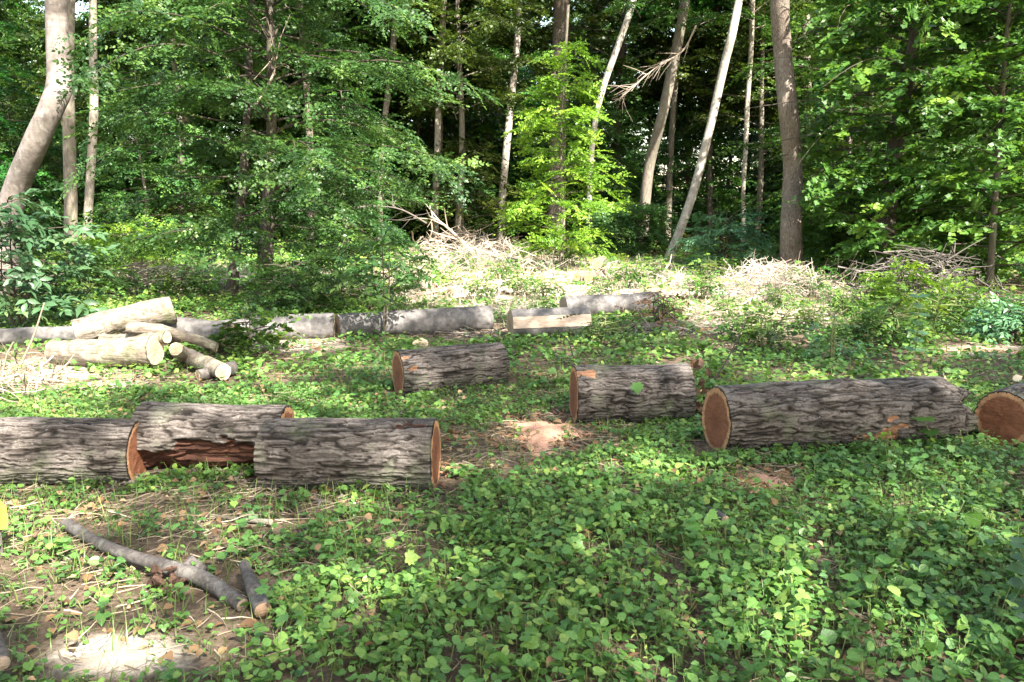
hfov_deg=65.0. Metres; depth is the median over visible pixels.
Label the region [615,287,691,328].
shrub
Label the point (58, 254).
shrub
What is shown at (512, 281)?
weed
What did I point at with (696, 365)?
dead leaves
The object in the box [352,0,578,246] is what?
tree
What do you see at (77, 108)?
tree
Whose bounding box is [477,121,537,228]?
young tree
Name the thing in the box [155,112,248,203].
young tree
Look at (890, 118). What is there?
young tree
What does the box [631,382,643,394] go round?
leaf
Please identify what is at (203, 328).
log
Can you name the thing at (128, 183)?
young tree
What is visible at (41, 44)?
tree
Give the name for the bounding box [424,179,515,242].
shrub
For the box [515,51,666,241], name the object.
young tree
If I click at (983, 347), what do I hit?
sawdust patch
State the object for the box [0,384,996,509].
bark crumbs
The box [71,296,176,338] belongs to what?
log
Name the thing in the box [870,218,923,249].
dead branch
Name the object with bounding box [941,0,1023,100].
tree
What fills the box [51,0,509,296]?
tree
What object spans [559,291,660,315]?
log
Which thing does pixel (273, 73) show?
dead branch
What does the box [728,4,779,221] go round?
tree
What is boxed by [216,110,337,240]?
young tree
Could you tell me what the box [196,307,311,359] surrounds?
sapling
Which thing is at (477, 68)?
tree
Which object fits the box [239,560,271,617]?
branch
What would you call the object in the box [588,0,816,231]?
tree
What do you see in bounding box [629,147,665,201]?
young tree
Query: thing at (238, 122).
tree
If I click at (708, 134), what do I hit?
tree
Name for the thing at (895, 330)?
weed
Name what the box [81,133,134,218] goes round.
young tree
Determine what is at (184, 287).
weed
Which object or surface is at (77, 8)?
sky
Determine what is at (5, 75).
young tree
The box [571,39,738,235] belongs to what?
young tree
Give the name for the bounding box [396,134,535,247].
young tree
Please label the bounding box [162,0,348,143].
tree
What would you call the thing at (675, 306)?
weed
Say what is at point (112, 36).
tree
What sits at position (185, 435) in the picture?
log
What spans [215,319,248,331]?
log
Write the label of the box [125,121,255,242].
young tree
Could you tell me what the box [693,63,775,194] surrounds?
tree
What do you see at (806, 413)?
log
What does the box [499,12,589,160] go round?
tree
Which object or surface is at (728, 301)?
weed
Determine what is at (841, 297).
weed
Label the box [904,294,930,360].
weed
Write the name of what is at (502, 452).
straw
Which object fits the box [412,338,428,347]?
stump
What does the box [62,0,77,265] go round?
tree
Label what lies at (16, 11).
tree
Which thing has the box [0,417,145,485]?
log
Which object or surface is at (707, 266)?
weed
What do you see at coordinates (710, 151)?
tree
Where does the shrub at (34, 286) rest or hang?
on the ground at (182, 661)
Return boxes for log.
[0,326,75,344]
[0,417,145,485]
[44,334,163,366]
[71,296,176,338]
[98,331,171,343]
[120,317,235,347]
[125,322,217,352]
[128,401,294,468]
[169,342,188,364]
[171,346,230,379]
[195,361,237,380]
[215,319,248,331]
[250,313,334,339]
[253,417,440,490]
[335,305,493,337]
[392,342,509,396]
[507,306,591,337]
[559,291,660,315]
[569,363,696,423]
[574,272,589,280]
[585,271,601,281]
[592,256,606,268]
[600,268,640,280]
[702,376,977,453]
[973,381,1023,446]
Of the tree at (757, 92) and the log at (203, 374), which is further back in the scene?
the tree at (757, 92)
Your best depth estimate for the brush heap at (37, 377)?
7.07 m
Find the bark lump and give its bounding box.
[146,564,186,595]
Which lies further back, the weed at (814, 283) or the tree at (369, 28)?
the tree at (369, 28)
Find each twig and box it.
[20,303,44,364]
[562,338,573,357]
[714,315,747,379]
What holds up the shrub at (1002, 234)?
on the ground at (182, 661)
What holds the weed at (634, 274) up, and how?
on the ground at (182, 661)
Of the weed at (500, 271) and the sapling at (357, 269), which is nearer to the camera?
the sapling at (357, 269)
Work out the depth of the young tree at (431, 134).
36.99 m
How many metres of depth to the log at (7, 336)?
9.14 m
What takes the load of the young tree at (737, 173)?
on the ground at (182, 661)
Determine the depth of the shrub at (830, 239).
18.09 m
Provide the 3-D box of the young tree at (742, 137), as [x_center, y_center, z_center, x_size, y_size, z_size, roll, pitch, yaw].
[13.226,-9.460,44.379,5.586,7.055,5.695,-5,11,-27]
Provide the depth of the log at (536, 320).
9.90 m
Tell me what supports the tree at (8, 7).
on the ground at (182, 661)
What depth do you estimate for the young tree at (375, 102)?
30.08 m
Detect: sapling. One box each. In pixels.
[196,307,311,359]
[325,221,440,336]
[553,312,648,346]
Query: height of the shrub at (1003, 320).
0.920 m
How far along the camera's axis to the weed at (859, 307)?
10.34 m
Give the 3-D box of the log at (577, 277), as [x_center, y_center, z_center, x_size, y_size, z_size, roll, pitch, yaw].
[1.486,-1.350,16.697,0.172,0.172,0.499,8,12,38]
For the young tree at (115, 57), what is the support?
on the ground at (182, 661)
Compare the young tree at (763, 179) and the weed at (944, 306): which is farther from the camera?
the young tree at (763, 179)
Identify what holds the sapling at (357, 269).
on the ground at (182, 661)
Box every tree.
[0,0,37,118]
[0,0,44,108]
[0,0,44,109]
[0,0,45,86]
[0,0,45,131]
[0,0,73,300]
[0,21,85,254]
[0,40,101,231]
[0,61,138,232]
[0,96,99,249]
[0,129,63,245]
[2,105,35,210]
[4,0,306,248]
[13,14,126,126]
[14,0,218,186]
[16,13,85,111]
[23,0,317,244]
[38,119,128,230]
[40,65,228,254]
[47,118,107,224]
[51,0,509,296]
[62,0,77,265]
[63,80,203,219]
[75,0,287,240]
[76,52,231,231]
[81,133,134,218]
[82,0,98,261]
[83,0,243,130]
[123,154,208,234]
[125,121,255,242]
[130,160,232,249]
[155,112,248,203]
[161,0,435,242]
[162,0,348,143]
[173,0,432,239]
[196,103,297,232]
[197,51,293,206]
[197,146,248,220]
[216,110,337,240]
[234,53,381,221]
[235,1,384,137]
[239,38,431,240]
[254,0,489,239]
[274,84,424,258]
[279,41,449,237]
[286,84,395,229]
[298,92,422,241]
[300,2,443,231]
[333,0,556,214]
[337,0,545,145]
[340,1,454,127]
[350,42,513,239]
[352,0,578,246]
[356,143,464,240]
[377,4,397,247]
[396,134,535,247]
[400,85,523,216]
[405,121,469,208]
[410,5,549,147]
[418,168,487,240]
[422,111,541,232]
[430,0,446,243]
[454,0,551,156]
[457,2,590,157]
[474,147,573,238]
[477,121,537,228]
[492,5,635,268]
[494,0,521,245]
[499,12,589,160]
[502,0,749,238]
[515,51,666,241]
[521,117,633,232]
[523,8,650,152]
[525,3,668,149]
[526,0,568,240]
[536,2,665,140]
[570,126,654,231]
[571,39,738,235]
[585,0,698,247]
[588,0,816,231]
[605,0,831,241]
[621,0,730,239]
[622,2,733,200]
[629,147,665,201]
[632,130,698,222]
[636,0,689,249]
[650,123,756,239]
[654,103,766,228]
[660,0,905,244]
[665,0,802,260]
[670,5,772,214]
[678,0,807,253]
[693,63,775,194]
[700,20,822,211]
[703,105,782,223]
[712,0,991,263]
[715,65,775,205]
[718,132,782,235]
[720,0,974,133]
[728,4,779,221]
[732,0,1023,277]
[742,6,919,116]
[745,146,781,215]
[748,88,908,236]
[750,90,871,223]
[755,0,814,180]
[765,0,971,243]
[770,0,803,272]
[773,0,952,161]
[773,89,918,212]
[777,158,861,208]
[837,0,1023,285]
[855,64,936,158]
[891,0,1023,160]
[903,132,1004,207]
[905,113,1023,226]
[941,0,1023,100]
[942,67,1023,248]
[976,69,1023,239]
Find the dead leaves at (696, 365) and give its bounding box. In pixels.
[689,357,712,411]
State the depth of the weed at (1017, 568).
3.06 m
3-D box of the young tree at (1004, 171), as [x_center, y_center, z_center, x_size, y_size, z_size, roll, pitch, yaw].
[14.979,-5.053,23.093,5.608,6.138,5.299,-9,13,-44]
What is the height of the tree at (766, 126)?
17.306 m
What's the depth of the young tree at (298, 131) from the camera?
32.68 m
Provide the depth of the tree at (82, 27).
24.83 m
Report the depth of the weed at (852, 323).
9.44 m
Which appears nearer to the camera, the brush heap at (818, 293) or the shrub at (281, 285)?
the shrub at (281, 285)
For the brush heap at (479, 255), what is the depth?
19.71 m
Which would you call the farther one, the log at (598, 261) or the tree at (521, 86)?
the tree at (521, 86)
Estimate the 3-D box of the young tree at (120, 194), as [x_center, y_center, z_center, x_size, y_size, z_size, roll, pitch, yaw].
[-11.042,-5.130,24.009,5.322,5.941,4.900,3,10,15]
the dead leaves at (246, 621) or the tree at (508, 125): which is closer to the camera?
the dead leaves at (246, 621)
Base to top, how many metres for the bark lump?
0.124 m
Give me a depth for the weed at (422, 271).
15.07 m
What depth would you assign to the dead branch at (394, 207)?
19.95 m
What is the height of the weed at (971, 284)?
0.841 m
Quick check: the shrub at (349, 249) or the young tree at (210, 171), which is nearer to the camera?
the shrub at (349, 249)
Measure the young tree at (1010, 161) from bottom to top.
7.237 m
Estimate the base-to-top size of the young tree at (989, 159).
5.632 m
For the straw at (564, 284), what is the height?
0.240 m
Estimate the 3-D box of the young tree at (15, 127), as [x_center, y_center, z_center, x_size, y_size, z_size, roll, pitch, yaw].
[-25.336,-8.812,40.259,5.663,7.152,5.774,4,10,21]
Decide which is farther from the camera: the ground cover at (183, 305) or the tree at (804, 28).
the tree at (804, 28)
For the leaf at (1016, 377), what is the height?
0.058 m
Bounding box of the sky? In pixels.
[2,0,756,198]
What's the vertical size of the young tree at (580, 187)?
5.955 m
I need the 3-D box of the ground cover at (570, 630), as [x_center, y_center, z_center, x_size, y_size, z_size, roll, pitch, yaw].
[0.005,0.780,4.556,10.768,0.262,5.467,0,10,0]
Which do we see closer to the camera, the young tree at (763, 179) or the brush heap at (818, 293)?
the brush heap at (818, 293)
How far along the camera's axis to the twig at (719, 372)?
7.19 m
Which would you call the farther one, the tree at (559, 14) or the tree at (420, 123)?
the tree at (420, 123)
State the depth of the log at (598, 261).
16.78 m
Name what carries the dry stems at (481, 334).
on the ground at (182, 661)
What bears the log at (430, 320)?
on the ground at (182, 661)
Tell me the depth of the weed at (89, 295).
12.60 m
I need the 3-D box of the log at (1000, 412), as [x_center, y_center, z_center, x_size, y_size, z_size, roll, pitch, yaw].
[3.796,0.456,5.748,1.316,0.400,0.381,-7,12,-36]
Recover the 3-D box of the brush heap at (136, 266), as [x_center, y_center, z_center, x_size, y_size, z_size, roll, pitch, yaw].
[-7.002,-1.272,15.652,2.917,0.965,2.921,0,10,0]
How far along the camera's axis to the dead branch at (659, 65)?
24.57 m
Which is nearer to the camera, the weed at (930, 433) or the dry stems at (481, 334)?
the weed at (930, 433)
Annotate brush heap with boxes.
[0,341,91,405]
[50,256,220,294]
[390,222,535,259]
[393,235,562,273]
[570,254,693,284]
[576,311,731,340]
[695,254,862,303]
[708,250,862,291]
[802,278,882,302]
[829,237,1015,310]
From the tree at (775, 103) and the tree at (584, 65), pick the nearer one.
the tree at (775, 103)
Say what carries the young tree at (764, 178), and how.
on the ground at (182, 661)
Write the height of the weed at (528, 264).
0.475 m
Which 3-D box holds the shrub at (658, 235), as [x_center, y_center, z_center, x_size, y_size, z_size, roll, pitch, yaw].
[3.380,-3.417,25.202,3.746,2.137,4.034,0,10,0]
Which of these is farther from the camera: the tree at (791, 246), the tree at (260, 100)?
the tree at (260, 100)
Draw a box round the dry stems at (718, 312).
[662,297,873,331]
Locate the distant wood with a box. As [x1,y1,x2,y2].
[14,0,1006,215]
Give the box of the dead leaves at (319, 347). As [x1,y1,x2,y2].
[7,249,1017,361]
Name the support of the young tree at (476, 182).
on the ground at (182, 661)
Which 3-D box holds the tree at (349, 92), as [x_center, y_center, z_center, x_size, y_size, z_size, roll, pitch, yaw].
[-7.259,-11.835,39.154,9.044,13.788,7.689,6,11,31]
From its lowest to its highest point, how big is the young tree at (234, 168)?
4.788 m
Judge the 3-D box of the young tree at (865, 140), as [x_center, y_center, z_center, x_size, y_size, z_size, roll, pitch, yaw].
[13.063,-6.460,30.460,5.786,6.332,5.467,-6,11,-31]
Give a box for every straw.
[0,293,1023,388]
[0,366,1023,681]
[14,248,1022,349]
[145,246,993,323]
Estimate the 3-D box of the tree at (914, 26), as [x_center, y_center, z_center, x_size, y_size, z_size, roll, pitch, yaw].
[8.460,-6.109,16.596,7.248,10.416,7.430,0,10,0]
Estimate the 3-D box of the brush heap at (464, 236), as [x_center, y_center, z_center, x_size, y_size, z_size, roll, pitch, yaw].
[-1.652,-2.951,24.746,4.889,1.399,3.558,0,10,0]
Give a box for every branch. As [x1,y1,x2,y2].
[59,518,248,611]
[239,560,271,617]
[253,15,289,104]
[316,186,434,228]
[420,203,478,259]
[609,25,696,117]
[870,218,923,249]
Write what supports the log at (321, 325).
on the ground at (182, 661)
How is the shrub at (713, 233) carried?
on the ground at (182, 661)
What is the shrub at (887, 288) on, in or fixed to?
on the ground at (182, 661)
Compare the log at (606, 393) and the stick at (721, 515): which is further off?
the log at (606, 393)
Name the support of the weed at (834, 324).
on the ground at (182, 661)
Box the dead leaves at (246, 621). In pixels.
[0,361,1023,680]
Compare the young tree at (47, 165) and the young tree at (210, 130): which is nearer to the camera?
the young tree at (47, 165)
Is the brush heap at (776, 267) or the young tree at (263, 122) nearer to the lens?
the brush heap at (776, 267)
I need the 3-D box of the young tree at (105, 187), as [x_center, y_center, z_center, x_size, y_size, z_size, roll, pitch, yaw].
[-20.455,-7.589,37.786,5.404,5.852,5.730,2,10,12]
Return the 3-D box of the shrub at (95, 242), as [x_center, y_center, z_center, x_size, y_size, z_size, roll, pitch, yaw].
[-9.199,-2.175,19.111,2.899,1.697,3.376,-3,10,-17]
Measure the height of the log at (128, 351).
0.357 m
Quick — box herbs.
[1,359,1023,681]
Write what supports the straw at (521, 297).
on the ground at (182, 661)
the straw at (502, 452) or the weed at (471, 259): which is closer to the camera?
the straw at (502, 452)
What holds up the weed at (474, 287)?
on the ground at (182, 661)
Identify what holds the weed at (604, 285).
on the ground at (182, 661)
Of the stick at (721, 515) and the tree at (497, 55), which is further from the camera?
the tree at (497, 55)
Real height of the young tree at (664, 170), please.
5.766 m
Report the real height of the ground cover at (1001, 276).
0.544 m
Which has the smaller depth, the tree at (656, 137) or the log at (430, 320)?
the log at (430, 320)
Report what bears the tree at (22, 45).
on the ground at (182, 661)
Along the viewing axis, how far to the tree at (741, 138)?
55.64 m
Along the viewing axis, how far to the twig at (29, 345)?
7.97 m
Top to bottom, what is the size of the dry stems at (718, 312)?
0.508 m
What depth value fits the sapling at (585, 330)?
9.52 m
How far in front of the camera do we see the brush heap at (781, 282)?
13.84 m
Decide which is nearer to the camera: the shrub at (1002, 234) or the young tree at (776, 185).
the shrub at (1002, 234)
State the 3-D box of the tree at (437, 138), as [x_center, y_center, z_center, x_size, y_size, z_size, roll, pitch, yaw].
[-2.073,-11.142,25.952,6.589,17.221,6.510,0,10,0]
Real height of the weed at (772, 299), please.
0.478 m
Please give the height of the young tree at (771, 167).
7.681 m
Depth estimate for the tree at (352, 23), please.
28.86 m
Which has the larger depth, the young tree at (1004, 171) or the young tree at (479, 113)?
the young tree at (479, 113)
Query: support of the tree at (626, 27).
on the ground at (182, 661)
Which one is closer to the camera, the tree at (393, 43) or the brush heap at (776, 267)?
the brush heap at (776, 267)
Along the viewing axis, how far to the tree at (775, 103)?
35.19 m
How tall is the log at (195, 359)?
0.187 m
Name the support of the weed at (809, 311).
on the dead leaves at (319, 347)
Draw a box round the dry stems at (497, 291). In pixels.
[408,277,690,302]
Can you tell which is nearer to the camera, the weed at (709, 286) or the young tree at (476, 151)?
the weed at (709, 286)
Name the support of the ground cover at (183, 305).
on the ground at (182, 661)
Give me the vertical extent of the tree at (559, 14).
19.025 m
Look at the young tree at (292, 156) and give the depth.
37.83 m
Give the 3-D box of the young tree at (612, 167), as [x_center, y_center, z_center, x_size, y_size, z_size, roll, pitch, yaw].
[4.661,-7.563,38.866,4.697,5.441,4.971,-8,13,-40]
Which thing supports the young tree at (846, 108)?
on the ground at (182, 661)
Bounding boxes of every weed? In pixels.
[59,278,124,303]
[92,264,147,293]
[141,266,220,297]
[186,272,223,293]
[273,263,333,291]
[382,252,439,289]
[432,270,466,285]
[447,250,488,271]
[455,275,515,299]
[480,255,523,280]
[492,266,544,296]
[515,254,542,270]
[521,274,579,299]
[581,276,623,294]
[596,256,676,289]
[633,255,680,281]
[647,294,694,316]
[676,270,742,300]
[678,253,741,284]
[694,306,773,345]
[701,294,752,318]
[719,302,817,355]
[751,284,808,308]
[778,261,846,297]
[788,304,831,328]
[803,313,872,361]
[813,284,895,317]
[826,309,884,342]
[836,295,895,330]
[842,296,947,349]
[850,284,990,345]
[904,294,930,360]
[910,416,945,449]
[917,278,1006,326]
[953,268,1011,317]
[1002,536,1023,611]
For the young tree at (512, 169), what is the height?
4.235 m
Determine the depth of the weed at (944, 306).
9.59 m
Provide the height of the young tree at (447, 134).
9.497 m
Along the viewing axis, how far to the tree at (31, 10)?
52.98 m
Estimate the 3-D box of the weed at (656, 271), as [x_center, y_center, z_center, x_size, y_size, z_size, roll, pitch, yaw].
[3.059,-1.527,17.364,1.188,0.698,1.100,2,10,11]
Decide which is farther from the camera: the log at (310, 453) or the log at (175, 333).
the log at (175, 333)
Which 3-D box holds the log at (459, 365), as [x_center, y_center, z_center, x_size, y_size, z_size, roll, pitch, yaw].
[-0.525,0.248,6.949,0.955,0.425,0.413,-4,10,-22]
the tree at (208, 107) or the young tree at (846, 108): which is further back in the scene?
the tree at (208, 107)
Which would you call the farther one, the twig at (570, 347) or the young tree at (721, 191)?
the young tree at (721, 191)
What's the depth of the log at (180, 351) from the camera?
7.73 m
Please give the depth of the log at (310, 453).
4.39 m
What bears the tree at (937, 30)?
on the ground at (182, 661)
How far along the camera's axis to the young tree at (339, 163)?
35.56 m
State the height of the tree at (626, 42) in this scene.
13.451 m
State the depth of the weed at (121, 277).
14.58 m
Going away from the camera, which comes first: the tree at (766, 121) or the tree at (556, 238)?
the tree at (556, 238)
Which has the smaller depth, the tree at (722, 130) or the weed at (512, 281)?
the weed at (512, 281)
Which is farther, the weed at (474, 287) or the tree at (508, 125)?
the tree at (508, 125)
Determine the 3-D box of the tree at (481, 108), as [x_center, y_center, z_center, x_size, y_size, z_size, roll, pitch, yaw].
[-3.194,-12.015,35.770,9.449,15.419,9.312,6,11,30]
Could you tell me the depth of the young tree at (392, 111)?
33.11 m
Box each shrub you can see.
[0,188,133,326]
[2,248,121,295]
[67,213,185,272]
[213,243,363,319]
[259,227,429,313]
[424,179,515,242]
[567,197,679,257]
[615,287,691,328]
[668,208,779,269]
[759,185,855,261]
[768,198,931,274]
[847,255,968,311]
[872,186,1023,277]
[950,291,1023,346]
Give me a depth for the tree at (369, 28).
26.21 m
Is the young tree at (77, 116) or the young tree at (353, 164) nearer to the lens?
the young tree at (353, 164)
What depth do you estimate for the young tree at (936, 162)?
27.95 m
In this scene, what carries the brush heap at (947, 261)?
on the ground at (182, 661)
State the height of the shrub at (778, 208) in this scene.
2.798 m
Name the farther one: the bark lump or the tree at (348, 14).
the tree at (348, 14)
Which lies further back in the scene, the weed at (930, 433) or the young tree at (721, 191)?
the young tree at (721, 191)
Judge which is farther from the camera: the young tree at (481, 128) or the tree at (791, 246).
the young tree at (481, 128)
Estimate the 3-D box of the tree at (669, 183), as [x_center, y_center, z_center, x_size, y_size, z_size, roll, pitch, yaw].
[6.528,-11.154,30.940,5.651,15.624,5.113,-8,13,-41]
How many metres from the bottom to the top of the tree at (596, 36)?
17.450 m
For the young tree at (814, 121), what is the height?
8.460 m
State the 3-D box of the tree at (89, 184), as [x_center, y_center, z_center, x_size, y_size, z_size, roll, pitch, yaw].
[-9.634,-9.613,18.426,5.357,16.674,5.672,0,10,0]
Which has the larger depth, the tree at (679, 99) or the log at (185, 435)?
the tree at (679, 99)
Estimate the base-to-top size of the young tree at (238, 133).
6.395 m
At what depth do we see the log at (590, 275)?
16.45 m
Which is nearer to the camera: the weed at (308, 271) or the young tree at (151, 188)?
the weed at (308, 271)
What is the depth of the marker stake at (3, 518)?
3.60 m
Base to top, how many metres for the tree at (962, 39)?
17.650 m
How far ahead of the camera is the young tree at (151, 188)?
31.13 m
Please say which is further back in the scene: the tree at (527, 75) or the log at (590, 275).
the tree at (527, 75)
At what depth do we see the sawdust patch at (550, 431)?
5.51 m
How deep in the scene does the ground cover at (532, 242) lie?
32.20 m
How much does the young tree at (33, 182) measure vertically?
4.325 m
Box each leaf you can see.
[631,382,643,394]
[1013,374,1021,380]
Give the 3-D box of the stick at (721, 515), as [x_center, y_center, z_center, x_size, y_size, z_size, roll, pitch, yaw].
[1.028,0.874,4.058,0.048,0.059,0.209,-3,10,-15]
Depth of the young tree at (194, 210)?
26.00 m
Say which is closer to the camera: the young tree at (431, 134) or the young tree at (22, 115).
the young tree at (22, 115)
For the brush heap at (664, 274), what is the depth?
17.05 m
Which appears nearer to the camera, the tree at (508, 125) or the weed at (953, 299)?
the weed at (953, 299)
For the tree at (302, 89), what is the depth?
39.18 m
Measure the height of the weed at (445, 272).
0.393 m
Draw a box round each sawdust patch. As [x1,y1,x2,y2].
[56,638,163,675]
[507,416,591,455]
[740,473,792,492]
[938,346,1018,353]
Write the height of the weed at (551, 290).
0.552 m
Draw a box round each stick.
[210,514,272,524]
[702,505,728,520]
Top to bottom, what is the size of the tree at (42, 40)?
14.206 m
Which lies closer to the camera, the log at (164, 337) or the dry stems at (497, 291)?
the log at (164, 337)
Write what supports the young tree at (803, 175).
on the ground at (182, 661)
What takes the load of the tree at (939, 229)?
on the ground at (182, 661)
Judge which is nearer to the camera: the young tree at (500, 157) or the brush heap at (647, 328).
the brush heap at (647, 328)
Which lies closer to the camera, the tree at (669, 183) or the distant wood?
the tree at (669, 183)
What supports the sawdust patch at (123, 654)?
on the ground at (182, 661)
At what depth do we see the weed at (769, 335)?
8.92 m
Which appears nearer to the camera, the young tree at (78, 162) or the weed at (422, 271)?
the weed at (422, 271)
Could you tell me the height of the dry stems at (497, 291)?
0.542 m
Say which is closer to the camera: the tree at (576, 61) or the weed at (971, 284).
the weed at (971, 284)
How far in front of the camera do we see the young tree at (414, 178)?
29.65 m
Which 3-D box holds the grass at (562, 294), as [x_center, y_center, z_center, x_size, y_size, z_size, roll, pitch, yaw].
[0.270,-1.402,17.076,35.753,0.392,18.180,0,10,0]
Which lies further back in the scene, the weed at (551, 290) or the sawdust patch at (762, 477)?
the weed at (551, 290)
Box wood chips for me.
[389,377,833,498]
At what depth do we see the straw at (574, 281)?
15.84 m
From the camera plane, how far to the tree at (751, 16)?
25.74 m
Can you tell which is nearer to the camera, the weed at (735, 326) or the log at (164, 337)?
the log at (164, 337)
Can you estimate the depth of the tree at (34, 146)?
12.84 m
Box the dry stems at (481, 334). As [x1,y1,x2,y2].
[405,324,532,342]
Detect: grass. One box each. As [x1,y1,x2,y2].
[14,249,1023,362]
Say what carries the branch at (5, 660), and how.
on the ground at (182, 661)
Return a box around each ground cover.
[0,292,1023,400]
[0,374,1023,681]
[11,238,1023,300]
[37,212,1023,250]
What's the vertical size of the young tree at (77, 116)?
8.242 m
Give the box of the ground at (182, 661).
[0,201,1023,681]
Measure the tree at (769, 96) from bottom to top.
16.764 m
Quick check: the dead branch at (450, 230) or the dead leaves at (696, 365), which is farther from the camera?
the dead branch at (450, 230)
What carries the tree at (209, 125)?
on the ground at (182, 661)
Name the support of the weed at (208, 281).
on the ground at (182, 661)
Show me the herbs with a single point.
(973, 519)
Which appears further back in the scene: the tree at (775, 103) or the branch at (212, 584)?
the tree at (775, 103)
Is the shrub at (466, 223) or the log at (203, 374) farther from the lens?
the shrub at (466, 223)
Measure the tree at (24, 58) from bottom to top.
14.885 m
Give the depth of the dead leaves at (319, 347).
14.52 m
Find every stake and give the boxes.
[0,501,6,556]
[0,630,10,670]
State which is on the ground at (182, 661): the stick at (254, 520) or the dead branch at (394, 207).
the stick at (254, 520)
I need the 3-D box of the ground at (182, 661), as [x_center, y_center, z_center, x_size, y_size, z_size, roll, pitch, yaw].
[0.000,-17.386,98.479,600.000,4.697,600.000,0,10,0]
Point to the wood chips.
(788, 478)

